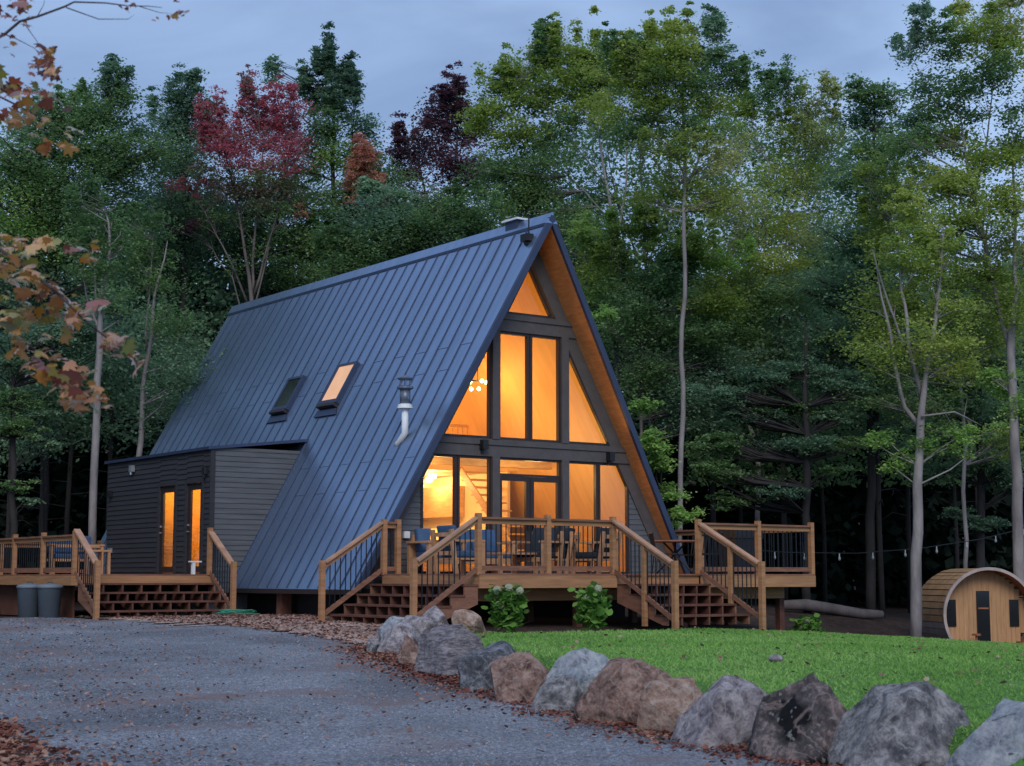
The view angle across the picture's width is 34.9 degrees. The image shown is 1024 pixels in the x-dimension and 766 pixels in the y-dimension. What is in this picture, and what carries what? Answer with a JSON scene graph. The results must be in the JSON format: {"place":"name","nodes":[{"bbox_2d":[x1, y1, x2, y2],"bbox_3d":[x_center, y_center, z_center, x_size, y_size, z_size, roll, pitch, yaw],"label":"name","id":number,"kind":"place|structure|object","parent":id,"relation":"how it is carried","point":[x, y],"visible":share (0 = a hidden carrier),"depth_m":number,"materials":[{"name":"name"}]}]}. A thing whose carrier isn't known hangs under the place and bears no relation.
{"place":"outdoors","nodes":[
{"label":"outdoors","id":0,"kind":"place"},
{"bbox_2d":[39,536,104,573],"bbox_3d":[-10.278,4.018,38.076,1.300,0.900,0.710,5,-8,-36],"label":"deck bench","id":1,"kind":"object","parent":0,"point":[99,546],"visible":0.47,"depth_m":38.09,"materials":[{"name":"brown wood"}]},
{"bbox_2d":[76,614,493,644],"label":"path","id":2,"kind":"structure","parent":0,"point":[278,621],"depth_m":30.41,"materials":[{"name":"brown stone"}]},
{"bbox_2d":[79,613,383,644],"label":"fallen leaves","id":3,"kind":"object","parent":2,"relation":"on","point":[256,617],"visible":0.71,"depth_m":31.39,"materials":[{"name":"beige plant"}]},
{"bbox_2d":[214,609,259,614],"bbox_3d":[-5.878,4.892,34.837,1.008,0.112,0.783,5,-8,-36],"label":"garden hose","id":4,"kind":"object","parent":2,"relation":"on","point":[232,611],"visible":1,"depth_m":34.65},
{"bbox_2d":[377,616,404,641],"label":"boulder","id":5,"kind":"object","parent":2,"relation":"on","point":[390,621],"visible":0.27,"depth_m":26.22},
{"bbox_2d":[0,617,799,765],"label":"driveway","id":6,"kind":"structure","parent":0,"point":[439,731],"depth_m":17.17,"materials":[{"name":"gravel"}]},
{"bbox_2d":[37,582,62,617],"bbox_3d":[-9.926,4.658,34.995,0.560,0.786,0.554,5,-8,-36],"label":"rubbish bin","id":7,"kind":"object","parent":6,"relation":"on","point":[49,600],"visible":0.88,"depth_m":34.79,"materials":[{"name":"grey plastic"}]},
{"bbox_2d":[0,716,115,765],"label":"fallen leaves","id":8,"kind":"object","parent":6,"relation":"on","point":[8,728],"visible":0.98,"depth_m":13.88,"materials":[{"name":"red plant"}]},
{"bbox_2d":[0,617,729,765],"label":"fallen leaves","id":9,"kind":"object","parent":6,"relation":"on","point":[157,753],"visible":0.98,"depth_m":17.37,"materials":[{"name":"beige plant"}]},
{"bbox_2d":[293,645,842,765],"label":"fallen leaves","id":10,"kind":"object","parent":6,"relation":"on","point":[648,734],"visible":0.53,"depth_m":16.93,"materials":[{"name":"red plant"}]},
{"bbox_2d":[423,486,486,571],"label":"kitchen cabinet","id":11,"kind":"object","parent":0,"point":[437,502],"visible":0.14,"depth_m":42.70,"materials":[{"name":"white wood"}]},
{"bbox_2d":[0,443,1013,682],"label":"ground","id":12,"kind":"structure","parent":0,"point":[895,622],"depth_m":41.98,"materials":[{"name":"soil"}]},
{"bbox_2d":[16,582,38,617],"bbox_3d":[-10.451,4.696,35.292,0.560,0.786,0.554,5,-8,-36],"label":"rubbish bin","id":13,"kind":"object","parent":12,"relation":"on","point":[27,593],"visible":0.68,"depth_m":35.08,"materials":[{"name":"grey plastic"}]},
{"bbox_2d":[0,332,61,573],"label":"slim tree","id":14,"kind":"object","parent":12,"relation":"on","point":[8,476],"visible":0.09,"depth_m":54.91,"materials":[{"name":"green plant"}]},
{"bbox_2d":[0,322,116,573],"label":"slim tree","id":15,"kind":"object","parent":12,"relation":"on","point":[41,390],"visible":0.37,"depth_m":50.04,"materials":[{"name":"green plant"}]},
{"bbox_2d":[0,309,134,573],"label":"hemlock tree","id":16,"kind":"object","parent":12,"relation":"on","point":[15,426],"visible":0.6,"depth_m":46.09,"materials":[{"name":"green plant"}]},
{"bbox_2d":[7,281,139,585],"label":"slim tree","id":17,"kind":"object","parent":12,"relation":"on","point":[68,499],"visible":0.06,"depth_m":56.97,"materials":[{"name":"green plant"}]},
{"bbox_2d":[0,0,189,415],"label":"maple tree","id":18,"kind":"object","parent":12,"relation":"on","point":[12,323],"visible":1,"depth_m":9.10,"materials":[{"name":"orange plant"}]},
{"bbox_2d":[50,171,144,598],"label":"deciduous tree","id":19,"kind":"object","parent":12,"relation":"on","point":[75,201],"visible":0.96,"depth_m":44.58,"materials":[{"name":"green plant"}]},
{"bbox_2d":[0,53,197,573],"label":"deciduous tree","id":20,"kind":"object","parent":12,"relation":"on","point":[29,176],"visible":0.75,"depth_m":53.64,"materials":[{"name":"green plant"}]},
{"bbox_2d":[51,283,176,531],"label":"slim tree","id":21,"kind":"object","parent":12,"relation":"on","point":[110,380],"visible":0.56,"depth_m":51.04,"materials":[{"name":"green plant"}]},
{"bbox_2d":[0,527,236,619],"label":"side deck","id":22,"kind":"structure","parent":12,"relation":"on","point":[97,580],"depth_m":35.82,"materials":[{"name":"brown wood"}]},
{"bbox_2d":[78,550,110,573],"bbox_3d":[-9.379,4.011,36.499,0.600,0.540,0.600,5,-8,-36],"label":"side table","id":23,"kind":"object","parent":22,"relation":"on","point":[108,558],"visible":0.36,"depth_m":36.41,"materials":[{"name":"brown wood"}]},
{"bbox_2d":[94,198,226,456],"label":"deciduous tree","id":24,"kind":"object","parent":12,"relation":"on","point":[141,246],"visible":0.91,"depth_m":47.34,"materials":[{"name":"green plant"}]},
{"bbox_2d":[111,294,211,455],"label":"slim tree","id":25,"kind":"object","parent":12,"relation":"on","point":[167,385],"visible":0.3,"depth_m":55.16,"materials":[{"name":"green plant"}]},
{"bbox_2d":[100,62,255,393],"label":"deciduous tree","id":26,"kind":"object","parent":12,"relation":"on","point":[177,121],"visible":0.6,"depth_m":57.95,"materials":[{"name":"green plant"}]},
{"bbox_2d":[138,277,243,427],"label":"slim tree","id":27,"kind":"object","parent":12,"relation":"on","point":[220,319],"visible":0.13,"depth_m":58.27,"materials":[{"name":"green plant"}]},
{"bbox_2d":[159,64,330,303],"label":"deciduous tree","id":28,"kind":"object","parent":12,"relation":"on","point":[260,123],"visible":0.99,"depth_m":56.00,"materials":[{"name":"red plant"}]},
{"bbox_2d":[166,149,336,304],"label":"deciduous tree","id":29,"kind":"object","parent":12,"relation":"on","point":[235,243],"visible":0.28,"depth_m":60.21,"materials":[{"name":"green plant"}]},
{"bbox_2d":[249,21,430,291],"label":"deciduous tree","id":30,"kind":"object","parent":12,"relation":"on","point":[343,78],"visible":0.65,"depth_m":59.14,"materials":[{"name":"green plant"}]},
{"bbox_2d":[341,131,392,240],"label":"deciduous tree","id":31,"kind":"object","parent":12,"relation":"on","point":[360,151],"visible":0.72,"depth_m":57.65,"materials":[{"name":"orange plant"}]},
{"bbox_2d":[75,212,689,617],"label":"frame house","id":32,"kind":"structure","parent":12,"relation":"on","point":[307,429],"depth_m":37.65,"materials":[{"name":"metal"}]},
{"bbox_2d":[159,486,174,572],"bbox_3d":[-8.191,3.486,38.811,0.100,2.060,0.890,5,-8,-36],"label":"door","id":33,"kind":"structure","parent":32,"relation":"in","point":[168,489],"depth_m":39.04,"materials":[{"name":"clear glass"}]},
{"bbox_2d":[186,483,201,572],"bbox_3d":[-7.317,3.344,37.625,0.100,2.060,0.810,5,-8,-36],"label":"door","id":34,"kind":"structure","parent":32,"relation":"in","point":[196,486],"depth_m":37.83,"materials":[{"name":"clear glass"}]},
{"bbox_2d":[420,454,456,573],"bbox_3d":[-1.565,2.761,34.429,0.905,2.530,0.090,5,-8,-36],"label":"window","id":35,"kind":"structure","parent":32,"relation":"in","point":[454,472],"depth_m":34.66,"materials":[{"name":"black metal"}]},
{"bbox_2d":[444,343,490,438],"bbox_3d":[-1.006,0.069,35.163,1.310,2.230,0.090,5,-8,-36],"label":"window","id":36,"kind":"structure","parent":32,"relation":"in","point":[488,351],"depth_m":35.44,"materials":[{"name":"clear glass"}]},
{"bbox_2d":[457,455,490,573],"bbox_3d":[-0.830,2.825,34.962,0.875,2.530,0.090,5,-8,-36],"label":"window","id":37,"kind":"structure","parent":32,"relation":"in","point":[488,458],"depth_m":35.09,"materials":[{"name":"black metal"}]},
{"bbox_2d":[500,331,529,440],"bbox_3d":[0.018,0.074,35.917,0.848,2.400,0.090,5,-8,-36],"label":"window","id":38,"kind":"structure","parent":32,"relation":"in","point":[527,428],"depth_m":36.05,"materials":[{"name":"clear glass"}]},
{"bbox_2d":[500,476,529,572],"bbox_3d":[0.040,3.086,35.530,0.852,2.105,0.120,5,-8,-36],"label":"door","id":39,"kind":"structure","parent":32,"relation":"in","point":[526,480],"depth_m":35.71,"materials":[{"name":"black metal"}]},
{"bbox_2d":[507,267,553,318],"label":"window","id":40,"kind":"structure","parent":32,"relation":"in","point":[531,273],"depth_m":36.55,"materials":[{"name":"clear glass"}]},
{"bbox_2d":[500,457,560,477],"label":"window","id":41,"kind":"structure","parent":32,"relation":"in","point":[558,462],"depth_m":36.02,"materials":[{"name":"clear glass"}]},
{"bbox_2d":[529,334,560,442],"bbox_3d":[0.722,0.135,36.429,0.848,2.400,0.090,5,-8,-36],"label":"window","id":42,"kind":"structure","parent":32,"relation":"in","point":[558,389],"depth_m":36.51,"materials":[{"name":"clear glass"}]},
{"bbox_2d":[530,477,560,572],"bbox_3d":[0.741,3.147,36.039,0.852,2.105,0.120,5,-8,-36],"label":"door","id":43,"kind":"structure","parent":32,"relation":"in","point":[557,481],"depth_m":36.21,"materials":[{"name":"black metal"}]},
{"bbox_2d":[569,461,597,573],"bbox_3d":[1.570,3.033,36.708,0.875,2.530,0.090,5,-8,-36],"label":"window","id":44,"kind":"structure","parent":32,"relation":"in","point":[595,464],"depth_m":36.96,"materials":[{"name":"black metal"}]},
{"bbox_2d":[569,352,609,445],"bbox_3d":[1.746,0.308,37.163,1.310,2.230,0.090,5,-8,-36],"label":"window","id":45,"kind":"structure","parent":32,"relation":"in","point":[571,361],"depth_m":37.09,"materials":[{"name":"clear glass"}]},
{"bbox_2d":[598,462,629,573],"bbox_3d":[2.304,3.097,37.241,0.905,2.530,0.090,5,-8,-36],"label":"window","id":46,"kind":"structure","parent":32,"relation":"in","point":[599,463],"depth_m":37.38,"materials":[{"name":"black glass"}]},
{"bbox_2d":[377,621,419,654],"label":"boulder","id":47,"kind":"object","parent":12,"relation":"on","point":[393,636],"visible":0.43,"depth_m":24.43,"materials":[{"name":"stone"}]},
{"bbox_2d":[280,174,532,280],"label":"deciduous tree","id":48,"kind":"object","parent":12,"relation":"on","point":[413,231],"visible":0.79,"depth_m":52.37,"materials":[{"name":"green plant"}]},
{"bbox_2d":[398,634,417,668],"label":"boulder","id":49,"kind":"object","parent":12,"relation":"on","point":[408,652],"visible":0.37,"depth_m":22.58,"materials":[{"name":"stone"}]},
{"bbox_2d":[402,615,436,635],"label":"boulder","id":50,"kind":"object","parent":12,"relation":"on","point":[421,625],"visible":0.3,"depth_m":25.73,"materials":[{"name":"stone"}]},
{"bbox_2d":[423,606,448,625],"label":"boulder","id":51,"kind":"object","parent":12,"relation":"on","point":[436,615],"visible":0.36,"depth_m":27.22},
{"bbox_2d":[381,60,499,241],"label":"deciduous tree","id":52,"kind":"object","parent":12,"relation":"on","point":[445,127],"visible":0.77,"depth_m":61.36,"materials":[{"name":"purple plant"}]},
{"bbox_2d":[414,624,483,680],"bbox_3d":[-0.763,3.658,21.354,0.961,1.011,0.943,2,-7,-20],"label":"boulder","id":53,"kind":"object","parent":12,"relation":"on","point":[443,650],"visible":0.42,"depth_m":21.17,"materials":[{"name":"stone"}]},
{"bbox_2d":[451,609,486,633],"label":"boulder","id":54,"kind":"object","parent":12,"relation":"on","point":[471,621],"visible":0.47,"depth_m":27.77,"materials":[{"name":"stone"}]},
{"bbox_2d":[457,641,515,691],"bbox_3d":[-0.225,3.507,19.425,0.959,0.862,0.875,2,-7,-17],"label":"boulder","id":55,"kind":"object","parent":12,"relation":"on","point":[473,670],"visible":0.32,"depth_m":19.06,"materials":[{"name":"stone"}]},
{"bbox_2d":[0,110,1023,604],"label":"woods","id":56,"kind":"object","parent":12,"relation":"on","point":[846,496],"visible":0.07,"depth_m":60.97,"materials":[{"name":"green plant"}]},
{"bbox_2d":[489,652,549,701],"bbox_3d":[0.168,3.404,18.150,0.839,0.822,0.737,1,-7,-4],"label":"boulder","id":57,"kind":"object","parent":12,"relation":"on","point":[518,676],"visible":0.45,"depth_m":17.91,"materials":[{"name":"stone"}]},
{"bbox_2d":[449,5,665,383],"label":"deciduous tree","id":58,"kind":"object","parent":12,"relation":"on","point":[544,55],"visible":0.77,"depth_m":55.06,"materials":[{"name":"green plant"}]},
{"bbox_2d":[530,675,584,712],"bbox_3d":[0.518,3.403,17.233,0.620,0.622,0.531,-1,-7,9],"label":"boulder","id":59,"kind":"object","parent":12,"relation":"on","point":[562,693],"visible":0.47,"depth_m":17.05,"materials":[{"name":"stone"}]},
{"bbox_2d":[318,513,815,630],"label":"wooden deck","id":60,"kind":"structure","parent":12,"relation":"on","point":[676,599],"depth_m":31.94,"materials":[{"name":"brown wood"}]},
{"bbox_2d":[430,525,484,573],"bbox_3d":[-1.063,3.272,31.985,0.840,0.946,0.760,5,-8,-36],"label":"outdoor armchair","id":61,"kind":"object","parent":60,"relation":"on","point":[443,531],"visible":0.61,"depth_m":31.85,"materials":[{"name":"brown wood"}]},
{"bbox_2d":[406,528,518,573],"bbox_3d":[-1.015,3.476,33.669,2.260,0.930,0.820,5,-8,-36],"label":"outdoor sofa","id":62,"kind":"object","parent":60,"relation":"on","point":[419,544],"visible":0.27,"depth_m":33.37,"materials":[{"name":"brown wood"}]},
{"bbox_2d":[487,552,537,573],"bbox_3d":[-0.048,3.601,32.570,0.990,0.420,0.700,5,-8,-36],"label":"coffee table","id":63,"kind":"object","parent":60,"relation":"on","point":[518,563],"visible":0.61,"depth_m":32.32,"materials":[{"name":"brown wood"}]},
{"bbox_2d":[512,527,563,573],"bbox_3d":[0.533,3.391,32.977,0.760,0.946,0.840,-5,-8,34],"label":"outdoor armchair","id":64,"kind":"object","parent":60,"relation":"on","point":[542,547],"visible":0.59,"depth_m":32.99,"materials":[{"name":"brown wood"}]},
{"bbox_2d":[538,528,580,573],"bbox_3d":[0.937,3.463,33.586,0.840,0.946,0.760,-2,-7,14],"label":"outdoor armchair","id":65,"kind":"object","parent":60,"relation":"on","point":[567,544],"visible":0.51,"depth_m":33.28,"materials":[{"name":"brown wood"}]},
{"bbox_2d":[570,528,621,573],"bbox_3d":[1.732,3.473,33.663,0.840,0.946,0.760,-5,-8,34],"label":"outdoor armchair","id":66,"kind":"object","parent":60,"relation":"on","point":[595,551],"visible":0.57,"depth_m":33.45,"materials":[{"name":"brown wood"}]},
{"bbox_2d":[649,540,694,573],"bbox_3d":[3.596,3.855,35.975,1.120,0.755,1.120,5,-8,-36],"label":"patio table","id":67,"kind":"object","parent":60,"relation":"on","point":[664,542],"visible":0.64,"depth_m":35.92,"materials":[{"name":"brown wood"}]},
{"bbox_2d":[546,648,609,689],"bbox_3d":[0.743,3.253,17.755,0.800,0.734,0.683,1,-7,-10],"label":"boulder","id":68,"kind":"object","parent":12,"relation":"on","point":[584,667],"visible":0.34,"depth_m":17.65,"materials":[{"name":"stone"}]},
{"bbox_2d":[573,657,672,726],"bbox_3d":[1.176,3.233,16.491,1.152,0.915,1.007,1,-7,-9],"label":"boulder","id":69,"kind":"object","parent":12,"relation":"on","point":[613,690],"visible":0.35,"depth_m":16.24,"materials":[{"name":"stone"}]},
{"bbox_2d":[606,311,692,481],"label":"slim tree","id":70,"kind":"object","parent":12,"relation":"on","point":[644,424],"visible":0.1,"depth_m":59.03,"materials":[{"name":"green plant"}]},
{"bbox_2d":[591,304,709,529],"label":"young maple","id":71,"kind":"object","parent":12,"relation":"on","point":[650,443],"visible":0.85,"depth_m":41.72,"materials":[{"name":"green plant"}]},
{"bbox_2d":[637,676,702,734],"bbox_3d":[1.578,3.195,15.678,0.796,0.724,0.748,-1,-7,5],"label":"boulder","id":72,"kind":"object","parent":12,"relation":"on","point":[665,704],"visible":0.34,"depth_m":15.49,"materials":[{"name":"stone"}]},
{"bbox_2d":[564,191,779,439],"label":"deciduous tree","id":73,"kind":"object","parent":12,"relation":"on","point":[652,375],"visible":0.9,"depth_m":49.67,"materials":[{"name":"green plant"}]},
{"bbox_2d":[576,1,781,545],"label":"deciduous tree","id":74,"kind":"object","parent":12,"relation":"on","point":[631,63],"visible":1,"depth_m":45.93,"materials":[{"name":"green plant"}]},
{"bbox_2d":[556,97,857,455],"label":"deciduous tree","id":75,"kind":"object","parent":12,"relation":"on","point":[590,195],"visible":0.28,"depth_m":61.12,"materials":[{"name":"green plant"}]},
{"bbox_2d":[652,251,776,573],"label":"slim tree","id":76,"kind":"object","parent":12,"relation":"on","point":[712,510],"visible":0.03,"depth_m":54.92,"materials":[{"name":"green plant"}]},
{"bbox_2d":[670,674,766,748],"bbox_3d":[1.895,3.124,14.684,0.954,0.963,0.659,-1,-7,9],"label":"boulder","id":77,"kind":"object","parent":12,"relation":"on","point":[722,710],"visible":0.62,"depth_m":14.61,"materials":[{"name":"stone"}]},
{"bbox_2d":[687,355,786,601],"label":"slim tree","id":78,"kind":"object","parent":12,"relation":"on","point":[741,513],"visible":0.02,"depth_m":59.78,"materials":[{"name":"green plant"}]},
{"bbox_2d":[661,49,877,520],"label":"deciduous tree","id":79,"kind":"object","parent":12,"relation":"on","point":[773,86],"visible":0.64,"depth_m":51.80,"materials":[{"name":"green plant"}]},
{"bbox_2d":[714,262,840,599],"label":"slim tree","id":80,"kind":"object","parent":12,"relation":"on","point":[789,385],"visible":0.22,"depth_m":51.75,"materials":[{"name":"green plant"}]},
{"bbox_2d":[683,324,881,613],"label":"hemlock tree","id":81,"kind":"object","parent":12,"relation":"on","point":[770,448],"visible":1,"depth_m":46.49,"materials":[{"name":"green plant"}]},
{"bbox_2d":[746,674,847,765],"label":"boulder","id":82,"kind":"object","parent":12,"relation":"on","point":[798,720],"visible":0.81,"depth_m":13.75,"materials":[{"name":"stone"}]},
{"bbox_2d":[790,613,825,631],"bbox_3d":[6.354,5.234,34.928,0.735,0.620,0.745,5,-8,-36],"label":"hydrangea bush","id":83,"kind":"object","parent":12,"relation":"on","point":[812,623],"visible":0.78,"depth_m":34.80,"materials":[{"name":"green plant"}]},
{"bbox_2d":[773,361,865,602],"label":"slim tree","id":84,"kind":"object","parent":12,"relation":"on","point":[824,562],"visible":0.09,"depth_m":56.77,"materials":[{"name":"green plant"}]},
{"bbox_2d":[784,599,883,618],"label":"fallen log","id":85,"kind":"object","parent":12,"relation":"on","point":[822,607],"visible":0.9,"depth_m":45.96,"materials":[{"name":"grey wood"}]},
{"bbox_2d":[753,71,941,609],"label":"evergreen tree","id":86,"kind":"object","parent":12,"relation":"on","point":[861,94],"visible":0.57,"depth_m":49.44,"materials":[{"name":"green plant"}]},
{"bbox_2d":[809,282,953,617],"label":"slim tree","id":87,"kind":"object","parent":12,"relation":"on","point":[881,590],"visible":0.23,"depth_m":48.86,"materials":[{"name":"green plant"}]},
{"bbox_2d":[843,294,947,612],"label":"slim tree","id":88,"kind":"object","parent":12,"relation":"on","point":[907,509],"visible":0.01,"depth_m":56.77,"materials":[{"name":"green plant"}]},
{"bbox_2d":[829,681,970,765],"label":"boulder","id":89,"kind":"object","parent":12,"relation":"on","point":[912,723],"visible":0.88,"depth_m":13.12,"materials":[{"name":"stone"}]},
{"bbox_2d":[807,148,1023,568],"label":"deciduous tree","id":90,"kind":"object","parent":12,"relation":"on","point":[932,406],"visible":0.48,"depth_m":46.36,"materials":[{"name":"green plant"}]},
{"bbox_2d":[762,531,1012,560],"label":"string lights","id":91,"kind":"object","parent":90,"relation":"hanging from","point":[905,554],"visible":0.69,"depth_m":43.08,"materials":[{"name":"black plastic"}]},
{"bbox_2d":[827,184,1010,636],"bbox_3d":[9.956,0.751,40.009,4.821,11.592,3.650,5,-8,-36],"label":"deciduous tree","id":92,"kind":"object","parent":12,"relation":"on","point":[930,270],"visible":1,"depth_m":39.76,"materials":[{"name":"green plant"}]},
{"bbox_2d":[858,0,1023,634],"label":"deciduous tree","id":93,"kind":"object","parent":12,"relation":"on","point":[952,180],"visible":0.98,"depth_m":43.68,"materials":[{"name":"green plant"}]},
{"bbox_2d":[883,353,1004,568],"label":"slim tree","id":94,"kind":"object","parent":12,"relation":"on","point":[956,537],"visible":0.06,"depth_m":54.87,"materials":[{"name":"green plant"}]},
{"bbox_2d":[912,335,1023,567],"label":"hemlock tree","id":95,"kind":"object","parent":12,"relation":"on","point":[980,523],"visible":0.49,"depth_m":47.17,"materials":[{"name":"green plant"}]},
{"bbox_2d":[921,567,1023,642],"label":"barrel sauna","id":96,"kind":"structure","parent":12,"relation":"on","point":[982,604],"depth_m":41.61,"materials":[{"name":"brown wood"}]},
{"bbox_2d":[947,600,956,626],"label":"window","id":97,"kind":"structure","parent":96,"relation":"in","point":[951,607],"depth_m":41.50,"materials":[{"name":"black glass"}]},
{"bbox_2d":[976,591,990,640],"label":"door","id":98,"kind":"structure","parent":96,"relation":"in","point":[982,597],"depth_m":41.55,"materials":[{"name":"black glass"}]},
{"bbox_2d":[1009,600,1018,625],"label":"window","id":99,"kind":"structure","parent":96,"relation":"in","point":[1013,604],"depth_m":41.63,"materials":[{"name":"black glass"}]},
{"bbox_2d":[945,697,1023,765],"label":"boulder","id":100,"kind":"object","parent":12,"relation":"on","point":[996,737],"visible":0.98,"depth_m":12.49,"materials":[{"name":"stone"}]},
{"bbox_2d":[0,0,1023,391],"label":"sky","id":101,"kind":"structure","parent":0,"point":[404,47],"materials":[{"name":"blue"}]},
{"bbox_2d":[717,529,762,573],"bbox_3d":[5.049,3.673,36.044,0.840,1.099,0.600,5,-8,-36],"label":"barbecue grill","id":102,"kind":"object","parent":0,"point":[740,542],"visible":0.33,"depth_m":35.78,"materials":[{"name":"black metal"}]},
{"bbox_2d":[474,627,1023,765],"bbox_3d":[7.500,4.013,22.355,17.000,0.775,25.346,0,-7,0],"label":"lawn","id":103,"kind":"structure","parent":0,"point":[957,745],"depth_m":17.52,"materials":[{"name":"green plant"}]},
{"bbox_2d":[481,583,529,632],"bbox_3d":[-0.088,3.937,28.376,0.804,0.926,0.910,5,-8,-36],"label":"hydrangea bush","id":104,"kind":"object","parent":103,"relation":"on","point":[507,606],"visible":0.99,"depth_m":28.19,"materials":[{"name":"green plant"}]},
{"bbox_2d":[567,581,612,630],"bbox_3d":[1.458,3.975,29.111,0.765,0.884,0.818,5,-8,-36],"label":"hydrangea bush","id":105,"kind":"object","parent":103,"relation":"on","point":[591,606],"visible":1,"depth_m":28.97,"materials":[{"name":"green plant"}]},
{"bbox_2d":[480,626,1023,753],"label":"fallen leaves","id":106,"kind":"object","parent":103,"relation":"on","point":[720,656],"visible":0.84,"depth_m":22.42,"materials":[{"name":"beige plant"}]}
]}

